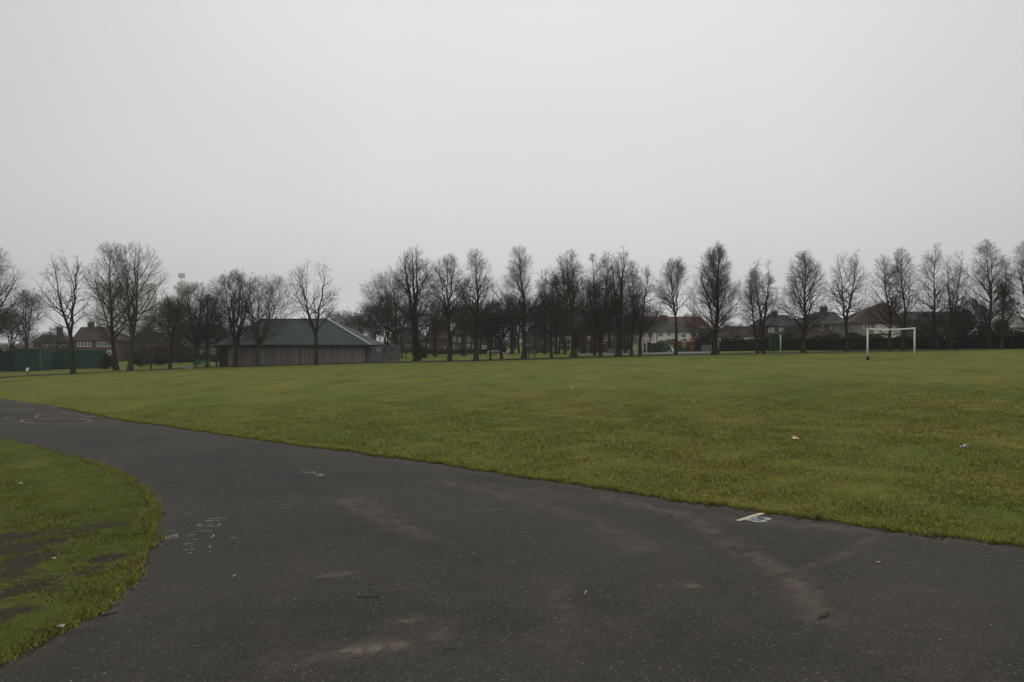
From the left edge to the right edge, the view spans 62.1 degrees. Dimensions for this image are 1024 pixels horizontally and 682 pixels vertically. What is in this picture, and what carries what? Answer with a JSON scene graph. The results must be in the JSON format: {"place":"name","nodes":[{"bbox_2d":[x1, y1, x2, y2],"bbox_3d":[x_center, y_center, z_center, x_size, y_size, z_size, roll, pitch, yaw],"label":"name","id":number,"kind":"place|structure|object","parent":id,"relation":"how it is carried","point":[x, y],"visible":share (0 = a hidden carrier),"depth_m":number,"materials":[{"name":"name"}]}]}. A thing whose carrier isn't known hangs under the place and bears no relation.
{"place":"outdoors","nodes":[
{"label":"outdoors","id":0,"kind":"place"},
{"bbox_2d":[0,437,159,660],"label":"lawn","id":1,"kind":"structure","parent":0,"point":[30,563],"depth_m":9.10,"materials":[{"name":"green plant"}]},
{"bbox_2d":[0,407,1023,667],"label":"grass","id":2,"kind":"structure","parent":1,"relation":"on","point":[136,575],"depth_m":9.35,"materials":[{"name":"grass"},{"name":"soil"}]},
{"bbox_2d":[0,399,1023,681],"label":"path","id":3,"kind":"structure","parent":0,"point":[712,611],"depth_m":6.90,"materials":[{"name":"grey asphalt"}]},
{"bbox_2d":[2,443,1021,681],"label":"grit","id":4,"kind":"object","parent":3,"relation":"on","point":[488,603],"visible":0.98,"depth_m":6.36,"materials":[{"name":"grey gravel"}]},
{"bbox_2d":[4,410,1021,664],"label":"edge crumbs","id":5,"kind":"object","parent":3,"relation":"on","point":[474,470],"visible":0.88,"depth_m":10.63,"materials":[{"name":"soil"}]},
{"bbox_2d":[0,342,1023,544],"bbox_3d":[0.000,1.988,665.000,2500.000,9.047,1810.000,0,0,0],"label":"field","id":6,"kind":"structure","parent":0,"point":[213,382],"depth_m":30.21,"materials":[{"name":"green plant"}]},
{"bbox_2d":[0,351,13,371],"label":"metal fence","id":7,"kind":"object","parent":6,"relation":"on","point":[6,360],"visible":0.85,"depth_m":103.15,"materials":[{"name":"green metal"}]},
{"bbox_2d":[0,298,22,350],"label":"scrub tree","id":8,"kind":"object","parent":6,"relation":"on","point":[1,301],"visible":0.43,"depth_m":128.66,"materials":[{"name":"brown plant"}]},
{"bbox_2d":[0,246,31,340],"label":"bare tree","id":9,"kind":"object","parent":6,"relation":"on","point":[8,307],"visible":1,"depth_m":98.38,"materials":[{"name":"brown plant"}]},
{"bbox_2d":[0,310,40,350],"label":"scrub tree","id":10,"kind":"object","parent":6,"relation":"on","point":[11,346],"visible":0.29,"depth_m":132.42,"materials":[{"name":"brown plant"}]},
{"bbox_2d":[9,288,51,347],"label":"bare tree","id":11,"kind":"object","parent":6,"relation":"on","point":[26,335],"visible":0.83,"depth_m":130.07,"materials":[{"name":"brown plant"}]},
{"bbox_2d":[13,348,51,371],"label":"storage container","id":12,"kind":"object","parent":6,"relation":"on","point":[35,359],"visible":0.9,"depth_m":102.20,"materials":[{"name":"green metal"}]},
{"bbox_2d":[30,331,65,348],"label":"scrub tree","id":13,"kind":"object","parent":6,"relation":"on","point":[49,336],"visible":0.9,"depth_m":169.79,"materials":[{"name":"brown plant"}]},
{"bbox_2d":[30,325,69,350],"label":"house","id":14,"kind":"structure","parent":6,"relation":"on","point":[51,342],"depth_m":178.57,"materials":[{"name":"brown brick"}]},
{"bbox_2d":[40,326,69,349],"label":"scrub tree","id":15,"kind":"object","parent":6,"relation":"on","point":[57,332],"visible":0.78,"depth_m":174.49,"materials":[{"name":"brown plant"}]},
{"bbox_2d":[32,250,93,373],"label":"bare tree","id":16,"kind":"object","parent":6,"relation":"on","point":[69,327],"visible":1,"depth_m":84.11,"materials":[{"name":"brown plant"}]},
{"bbox_2d":[52,349,106,369],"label":"metal fence","id":17,"kind":"object","parent":6,"relation":"on","point":[87,359],"visible":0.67,"depth_m":107.62,"materials":[{"name":"green metal"}]},
{"bbox_2d":[73,320,129,361],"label":"house","id":18,"kind":"structure","parent":6,"relation":"on","point":[85,338],"depth_m":170.62,"materials":[{"name":"brick"}]},
{"bbox_2d":[95,354,112,368],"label":"bush","id":19,"kind":"object","parent":6,"relation":"on","point":[107,359],"visible":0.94,"depth_m":102.91,"materials":[{"name":"green plant"}]},
{"bbox_2d":[77,241,152,369],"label":"bare tree","id":20,"kind":"object","parent":6,"relation":"on","point":[115,366],"visible":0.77,"depth_m":94.35,"materials":[{"name":"brown plant"}]},
{"bbox_2d":[97,240,169,370],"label":"bare tree","id":21,"kind":"object","parent":6,"relation":"on","point":[132,320],"visible":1,"depth_m":90.25,"materials":[{"name":"brown plant"}]},
{"bbox_2d":[119,336,166,362],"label":"scrub tree","id":22,"kind":"object","parent":6,"relation":"on","point":[144,343],"visible":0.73,"depth_m":134.75,"materials":[{"name":"brown plant"}]},
{"bbox_2d":[133,351,153,366],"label":"bush","id":23,"kind":"object","parent":6,"relation":"on","point":[139,359],"visible":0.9,"depth_m":111.86,"materials":[{"name":"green plant"}]},
{"bbox_2d":[128,322,168,354],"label":"scrub tree","id":24,"kind":"object","parent":6,"relation":"on","point":[147,333],"visible":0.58,"depth_m":139.86,"materials":[{"name":"brown plant"}]},
{"bbox_2d":[149,351,168,364],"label":"bush","id":25,"kind":"object","parent":6,"relation":"on","point":[158,360],"visible":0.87,"depth_m":119.26,"materials":[{"name":"green plant"}]},
{"bbox_2d":[142,303,193,352],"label":"scrub tree","id":26,"kind":"object","parent":6,"relation":"on","point":[160,328],"visible":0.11,"depth_m":144.69,"materials":[{"name":"brown plant"}]},
{"bbox_2d":[147,296,197,368],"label":"bare tree","id":27,"kind":"object","parent":6,"relation":"on","point":[170,316],"visible":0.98,"depth_m":94.44,"materials":[{"name":"brown plant"}]},
{"bbox_2d":[145,351,218,362],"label":"hedge","id":28,"kind":"object","parent":6,"relation":"on","point":[189,358],"visible":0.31,"depth_m":139.70,"materials":[{"name":"green plant"}]},
{"bbox_2d":[144,281,238,363],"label":"bare tree","id":29,"kind":"object","parent":6,"relation":"on","point":[197,348],"visible":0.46,"depth_m":118.01,"materials":[{"name":"brown plant"}]},
{"bbox_2d":[183,294,227,366],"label":"bare tree","id":30,"kind":"object","parent":6,"relation":"on","point":[206,330],"visible":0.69,"depth_m":99.54,"materials":[{"name":"brown plant"}]},
{"bbox_2d":[193,267,273,366],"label":"bare tree","id":31,"kind":"object","parent":6,"relation":"on","point":[232,323],"visible":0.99,"depth_m":92.39,"materials":[{"name":"brown plant"}]},
{"bbox_2d":[229,274,309,365],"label":"bare tree","id":32,"kind":"object","parent":6,"relation":"on","point":[256,334],"visible":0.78,"depth_m":94.38,"materials":[{"name":"brown plant"}]},
{"bbox_2d":[215,319,383,366],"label":"pavilion","id":33,"kind":"structure","parent":6,"relation":"on","point":[293,343],"depth_m":98.00,"materials":[{"name":"grey wood"}]},
{"bbox_2d":[285,259,341,364],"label":"bare tree","id":34,"kind":"object","parent":6,"relation":"on","point":[314,329],"visible":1,"depth_m":91.08,"materials":[{"name":"brown plant"}]},
{"bbox_2d":[339,309,370,335],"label":"scrub tree","id":35,"kind":"object","parent":6,"relation":"on","point":[347,321],"visible":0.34,"depth_m":149.34,"materials":[{"name":"brown plant"}]},
{"bbox_2d":[349,303,382,340],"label":"scrub tree","id":36,"kind":"object","parent":6,"relation":"on","point":[358,319],"visible":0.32,"depth_m":134.45,"materials":[{"name":"brown plant"}]},
{"bbox_2d":[367,346,383,361],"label":"steel fence","id":37,"kind":"object","parent":6,"relation":"on","point":[375,353],"visible":0.85,"depth_m":98.41,"materials":[{"name":"grey metal"}]},
{"bbox_2d":[363,290,406,348],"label":"scrub tree","id":38,"kind":"object","parent":6,"relation":"on","point":[387,317],"visible":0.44,"depth_m":121.59,"materials":[{"name":"brown plant"}]},
{"bbox_2d":[354,269,424,352],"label":"bare tree","id":39,"kind":"object","parent":6,"relation":"on","point":[385,311],"visible":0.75,"depth_m":119.94,"materials":[{"name":"brown plant"}]},
{"bbox_2d":[385,345,399,361],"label":"steel fence","id":40,"kind":"object","parent":6,"relation":"on","point":[392,352],"visible":0.91,"depth_m":101.87,"materials":[{"name":"grey metal"}]},
{"bbox_2d":[380,312,422,357],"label":"scrub tree","id":41,"kind":"object","parent":6,"relation":"on","point":[400,340],"visible":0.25,"depth_m":125.84,"materials":[{"name":"brown plant"}]},
{"bbox_2d":[389,328,425,352],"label":"house","id":42,"kind":"structure","parent":6,"relation":"on","point":[407,339],"depth_m":185.00,"materials":[{"name":"stone"}]},
{"bbox_2d":[382,245,448,360],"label":"bare tree","id":43,"kind":"object","parent":6,"relation":"on","point":[412,313],"visible":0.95,"depth_m":98.81,"materials":[{"name":"brown plant"}]},
{"bbox_2d":[408,312,442,351],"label":"scrub tree","id":44,"kind":"object","parent":6,"relation":"on","point":[426,339],"visible":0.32,"depth_m":127.69,"materials":[{"name":"brown plant"}]},
{"bbox_2d":[424,320,447,350],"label":"house","id":45,"kind":"structure","parent":6,"relation":"on","point":[442,336],"depth_m":182.00,"materials":[{"name":"brick"}]},
{"bbox_2d":[418,295,455,356],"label":"scrub tree","id":46,"kind":"object","parent":6,"relation":"on","point":[436,332],"visible":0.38,"depth_m":123.83,"materials":[{"name":"brown plant"}]},
{"bbox_2d":[422,252,473,360],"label":"bare tree","id":47,"kind":"object","parent":6,"relation":"on","point":[438,295],"visible":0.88,"depth_m":90.92,"materials":[{"name":"brown plant"}]},
{"bbox_2d":[440,301,481,355],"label":"scrub tree","id":48,"kind":"object","parent":6,"relation":"on","point":[462,342],"visible":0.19,"depth_m":127.88,"materials":[{"name":"brown plant"}]},
{"bbox_2d":[443,295,481,355],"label":"scrub tree","id":49,"kind":"object","parent":6,"relation":"on","point":[465,336],"visible":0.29,"depth_m":123.96,"materials":[{"name":"brown plant"}]},
{"bbox_2d":[427,347,506,353],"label":"hedge","id":50,"kind":"object","parent":6,"relation":"on","point":[469,351],"visible":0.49,"depth_m":145.43,"materials":[{"name":"green plant"}]},
{"bbox_2d":[451,322,491,349],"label":"house","id":51,"kind":"structure","parent":6,"relation":"on","point":[459,341],"depth_m":180.00,"materials":[{"name":"brown tile"}]},
{"bbox_2d":[447,247,499,360],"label":"bare tree","id":52,"kind":"object","parent":6,"relation":"on","point":[476,306],"visible":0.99,"depth_m":89.58,"materials":[{"name":"brown plant"}]},
{"bbox_2d":[0,324,967,350],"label":"trees","id":53,"kind":"object","parent":6,"relation":"on","point":[68,335],"depth_m":235.92,"materials":[{"name":"black plant"}]},
{"bbox_2d":[479,294,521,358],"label":"bare tree","id":54,"kind":"object","parent":6,"relation":"on","point":[503,326],"visible":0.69,"depth_m":93.22,"materials":[{"name":"brown plant"}]},
{"bbox_2d":[495,291,532,353],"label":"scrub tree","id":55,"kind":"object","parent":6,"relation":"on","point":[503,309],"visible":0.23,"depth_m":127.83,"materials":[{"name":"brown plant"}]},
{"bbox_2d":[486,245,550,358],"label":"bare tree","id":56,"kind":"object","parent":6,"relation":"on","point":[522,318],"visible":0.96,"depth_m":92.33,"materials":[{"name":"brown plant"}]},
{"bbox_2d":[528,265,568,357],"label":"bare tree","id":57,"kind":"object","parent":6,"relation":"on","point":[545,324],"visible":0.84,"depth_m":93.17,"materials":[{"name":"brown plant"}]},
{"bbox_2d":[538,278,578,353],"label":"scrub tree","id":58,"kind":"object","parent":6,"relation":"on","point":[555,352],"visible":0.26,"depth_m":119.62,"materials":[{"name":"brown plant"}]},
{"bbox_2d":[548,265,581,353],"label":"bare tree","id":59,"kind":"object","parent":6,"relation":"on","point":[564,342],"visible":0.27,"depth_m":118.07,"materials":[{"name":"brown plant"}]},
{"bbox_2d":[542,250,594,356],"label":"bare tree","id":60,"kind":"object","parent":6,"relation":"on","point":[570,317],"visible":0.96,"depth_m":92.62,"materials":[{"name":"brown plant"}]},
{"bbox_2d":[561,271,610,353],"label":"scrub tree","id":61,"kind":"object","parent":6,"relation":"on","point":[584,341],"visible":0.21,"depth_m":121.81,"materials":[{"name":"brown plant"}]},
{"bbox_2d":[577,271,609,354],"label":"bare tree","id":62,"kind":"object","parent":6,"relation":"on","point":[595,342],"visible":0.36,"depth_m":100.23,"materials":[{"name":"brown plant"}]},
{"bbox_2d":[578,250,624,356],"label":"bare tree","id":63,"kind":"object","parent":6,"relation":"on","point":[603,331],"visible":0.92,"depth_m":90.98,"materials":[{"name":"brown plant"}]},
{"bbox_2d":[585,276,626,347],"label":"scrub tree","id":64,"kind":"object","parent":6,"relation":"on","point":[612,336],"visible":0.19,"depth_m":121.96,"materials":[{"name":"brown plant"}]},
{"bbox_2d":[593,246,642,355],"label":"bare tree","id":65,"kind":"object","parent":6,"relation":"on","point":[619,316],"visible":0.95,"depth_m":90.64,"materials":[{"name":"brown plant"}]},
{"bbox_2d":[616,260,648,355],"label":"bare tree","id":66,"kind":"object","parent":6,"relation":"on","point":[631,340],"visible":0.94,"depth_m":91.40,"materials":[{"name":"brown plant"}]},
{"bbox_2d":[609,286,656,346],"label":"scrub tree","id":67,"kind":"object","parent":6,"relation":"on","point":[640,309],"visible":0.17,"depth_m":123.59,"materials":[{"name":"brown plant"}]},
{"bbox_2d":[624,265,662,354],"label":"bare tree","id":68,"kind":"object","parent":6,"relation":"on","point":[642,324],"visible":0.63,"depth_m":92.67,"materials":[{"name":"brown plant"}]},
{"bbox_2d":[637,303,670,352],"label":"scrub tree","id":69,"kind":"object","parent":6,"relation":"on","point":[659,318],"visible":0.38,"depth_m":127.96,"materials":[{"name":"brown plant"}]},
{"bbox_2d":[630,315,697,349],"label":"house","id":70,"kind":"structure","parent":6,"relation":"on","point":[664,334],"depth_m":186.00,"materials":[{"name":"white paint"}]},
{"bbox_2d":[612,317,709,343],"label":"house","id":71,"kind":"structure","parent":70,"relation":"attached to","point":[684,320],"depth_m":222.35,"materials":[{"name":"brown brick"}]},
{"bbox_2d":[644,338,690,351],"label":"hedge","id":72,"kind":"object","parent":6,"relation":"on","point":[659,343],"visible":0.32,"depth_m":149.75,"materials":[{"name":"green plant"}]},
{"bbox_2d":[649,255,694,354],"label":"bare tree","id":73,"kind":"object","parent":6,"relation":"on","point":[681,270],"visible":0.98,"depth_m":89.94,"materials":[{"name":"brown plant"}]},
{"bbox_2d":[660,337,697,351],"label":"play frame","id":74,"kind":"object","parent":6,"relation":"on","point":[684,345],"visible":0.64,"depth_m":121.91,"materials":[{"name":"multicoloured paint"}]},
{"bbox_2d":[680,311,709,340],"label":"scrub tree","id":75,"kind":"object","parent":6,"relation":"on","point":[693,331],"visible":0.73,"depth_m":139.37,"materials":[{"name":"brown plant"}]},
{"bbox_2d":[692,329,712,351],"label":"evergreen bush","id":76,"kind":"object","parent":6,"relation":"on","point":[700,340],"visible":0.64,"depth_m":118.20,"materials":[{"name":"green plant"}]},
{"bbox_2d":[685,240,744,354],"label":"bare tree","id":77,"kind":"object","parent":6,"relation":"on","point":[715,285],"visible":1,"depth_m":84.48,"materials":[{"name":"brown plant"}]},
{"bbox_2d":[711,326,756,345],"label":"house","id":78,"kind":"structure","parent":6,"relation":"on","point":[721,334],"depth_m":150.72,"materials":[{"name":"brown tile"}]},
{"bbox_2d":[724,322,748,340],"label":"scrub tree","id":79,"kind":"object","parent":6,"relation":"on","point":[733,328],"visible":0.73,"depth_m":149.05,"materials":[{"name":"brown plant"}]},
{"bbox_2d":[737,266,772,353],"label":"bare tree","id":80,"kind":"object","parent":6,"relation":"on","point":[750,299],"visible":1,"depth_m":83.67,"materials":[{"name":"brown plant"}]},
{"bbox_2d":[740,259,783,352],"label":"bare tree","id":81,"kind":"object","parent":6,"relation":"on","point":[762,342],"visible":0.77,"depth_m":85.07,"materials":[{"name":"brown plant"}]},
{"bbox_2d":[769,334,777,350],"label":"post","id":82,"kind":"object","parent":6,"relation":"on","point":[773,342],"visible":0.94,"depth_m":92.97,"materials":[{"name":"green metal"}]},
{"bbox_2d":[749,310,799,339],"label":"house","id":83,"kind":"structure","parent":6,"relation":"on","point":[775,329],"depth_m":150.62,"materials":[{"name":"brown brick"}]},
{"bbox_2d":[718,332,844,350],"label":"hedge","id":84,"kind":"object","parent":6,"relation":"on","point":[787,343],"visible":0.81,"depth_m":94.12,"materials":[{"name":"green plant"}]},
{"bbox_2d":[771,248,831,352],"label":"bare tree","id":85,"kind":"object","parent":6,"relation":"on","point":[807,318],"visible":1,"depth_m":82.16,"materials":[{"name":"brown plant"}]},
{"bbox_2d":[797,305,841,338],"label":"house","id":86,"kind":"structure","parent":6,"relation":"on","point":[827,330],"depth_m":148.00,"materials":[{"name":"brown brick"}]},
{"bbox_2d":[820,248,873,351],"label":"bare tree","id":87,"kind":"object","parent":6,"relation":"on","point":[846,310],"visible":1,"depth_m":81.30,"materials":[{"name":"brown plant"}]},
{"bbox_2d":[831,303,903,338],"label":"house","id":88,"kind":"structure","parent":6,"relation":"on","point":[861,324],"depth_m":140.18,"materials":[{"name":"brown tile"}]},
{"bbox_2d":[860,255,910,350],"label":"bare tree","id":89,"kind":"object","parent":6,"relation":"on","point":[889,326],"visible":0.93,"depth_m":79.38,"materials":[{"name":"brown plant"}]},
{"bbox_2d":[848,330,928,349],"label":"hedge","id":90,"kind":"object","parent":6,"relation":"on","point":[859,342],"visible":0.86,"depth_m":85.88,"materials":[{"name":"green plant"}]},
{"bbox_2d":[875,246,925,350],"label":"bare tree","id":91,"kind":"object","parent":6,"relation":"on","point":[901,278],"visible":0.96,"depth_m":78.89,"materials":[{"name":"brown plant"}]},
{"bbox_2d":[899,312,963,335],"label":"house","id":92,"kind":"structure","parent":6,"relation":"on","point":[913,315],"depth_m":175.00,"materials":[{"name":"brick"}]},
{"bbox_2d":[911,242,961,349],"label":"bare tree","id":93,"kind":"object","parent":6,"relation":"on","point":[933,307],"visible":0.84,"depth_m":79.20,"materials":[{"name":"brown plant"}]},
{"bbox_2d":[933,251,973,349],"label":"bare tree","id":94,"kind":"object","parent":6,"relation":"on","point":[952,310],"visible":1,"depth_m":77.66,"materials":[{"name":"brown plant"}]},
{"bbox_2d":[940,309,976,336],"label":"evergreen bush","id":95,"kind":"object","parent":6,"relation":"on","point":[969,328],"visible":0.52,"depth_m":91.31,"materials":[{"name":"green plant"}]},
{"bbox_2d":[926,329,1023,348],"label":"hedge","id":96,"kind":"object","parent":6,"relation":"on","point":[1012,339],"visible":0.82,"depth_m":79.23,"materials":[{"name":"green plant"}]},
{"bbox_2d":[959,238,1017,348],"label":"bare tree","id":97,"kind":"object","parent":6,"relation":"on","point":[989,292],"visible":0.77,"depth_m":77.24,"materials":[{"name":"brown plant"}]},
{"bbox_2d":[972,321,1009,335],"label":"evergreen bush","id":98,"kind":"object","parent":6,"relation":"on","point":[976,331],"visible":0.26,"depth_m":92.68,"materials":[{"name":"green plant"}]},
{"bbox_2d":[985,254,1022,348],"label":"bare tree","id":99,"kind":"object","parent":6,"relation":"on","point":[1005,322],"visible":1,"depth_m":74.47,"materials":[{"name":"brown plant"}]},
{"bbox_2d":[999,239,1023,330],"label":"bare tree","id":100,"kind":"object","parent":6,"relation":"on","point":[1021,276],"visible":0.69,"depth_m":75.50,"materials":[{"name":"brown plant"}]},
{"bbox_2d":[0,348,1023,377],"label":"path","id":101,"kind":"structure","parent":0,"point":[550,358],"depth_m":88.43,"materials":[{"name":"grey asphalt"}]},
{"bbox_2d":[478,312,507,359],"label":"bare tree","id":102,"kind":"object","parent":101,"relation":"on","point":[488,336],"visible":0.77,"depth_m":92.54,"materials":[{"name":"brown plant"}]},
{"bbox_2d":[568,324,583,356],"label":"bare tree","id":103,"kind":"object","parent":101,"relation":"on","point":[578,333],"visible":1,"depth_m":92.08,"materials":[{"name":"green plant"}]},
{"bbox_2d":[0,0,1023,342],"label":"sky","id":104,"kind":"structure","parent":0,"point":[264,138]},
{"bbox_2d":[578,352,709,354],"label":"playground surface","id":105,"kind":"object","parent":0,"point":[650,353],"visible":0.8,"depth_m":100.73,"materials":[{"name":"grey asphalt"}]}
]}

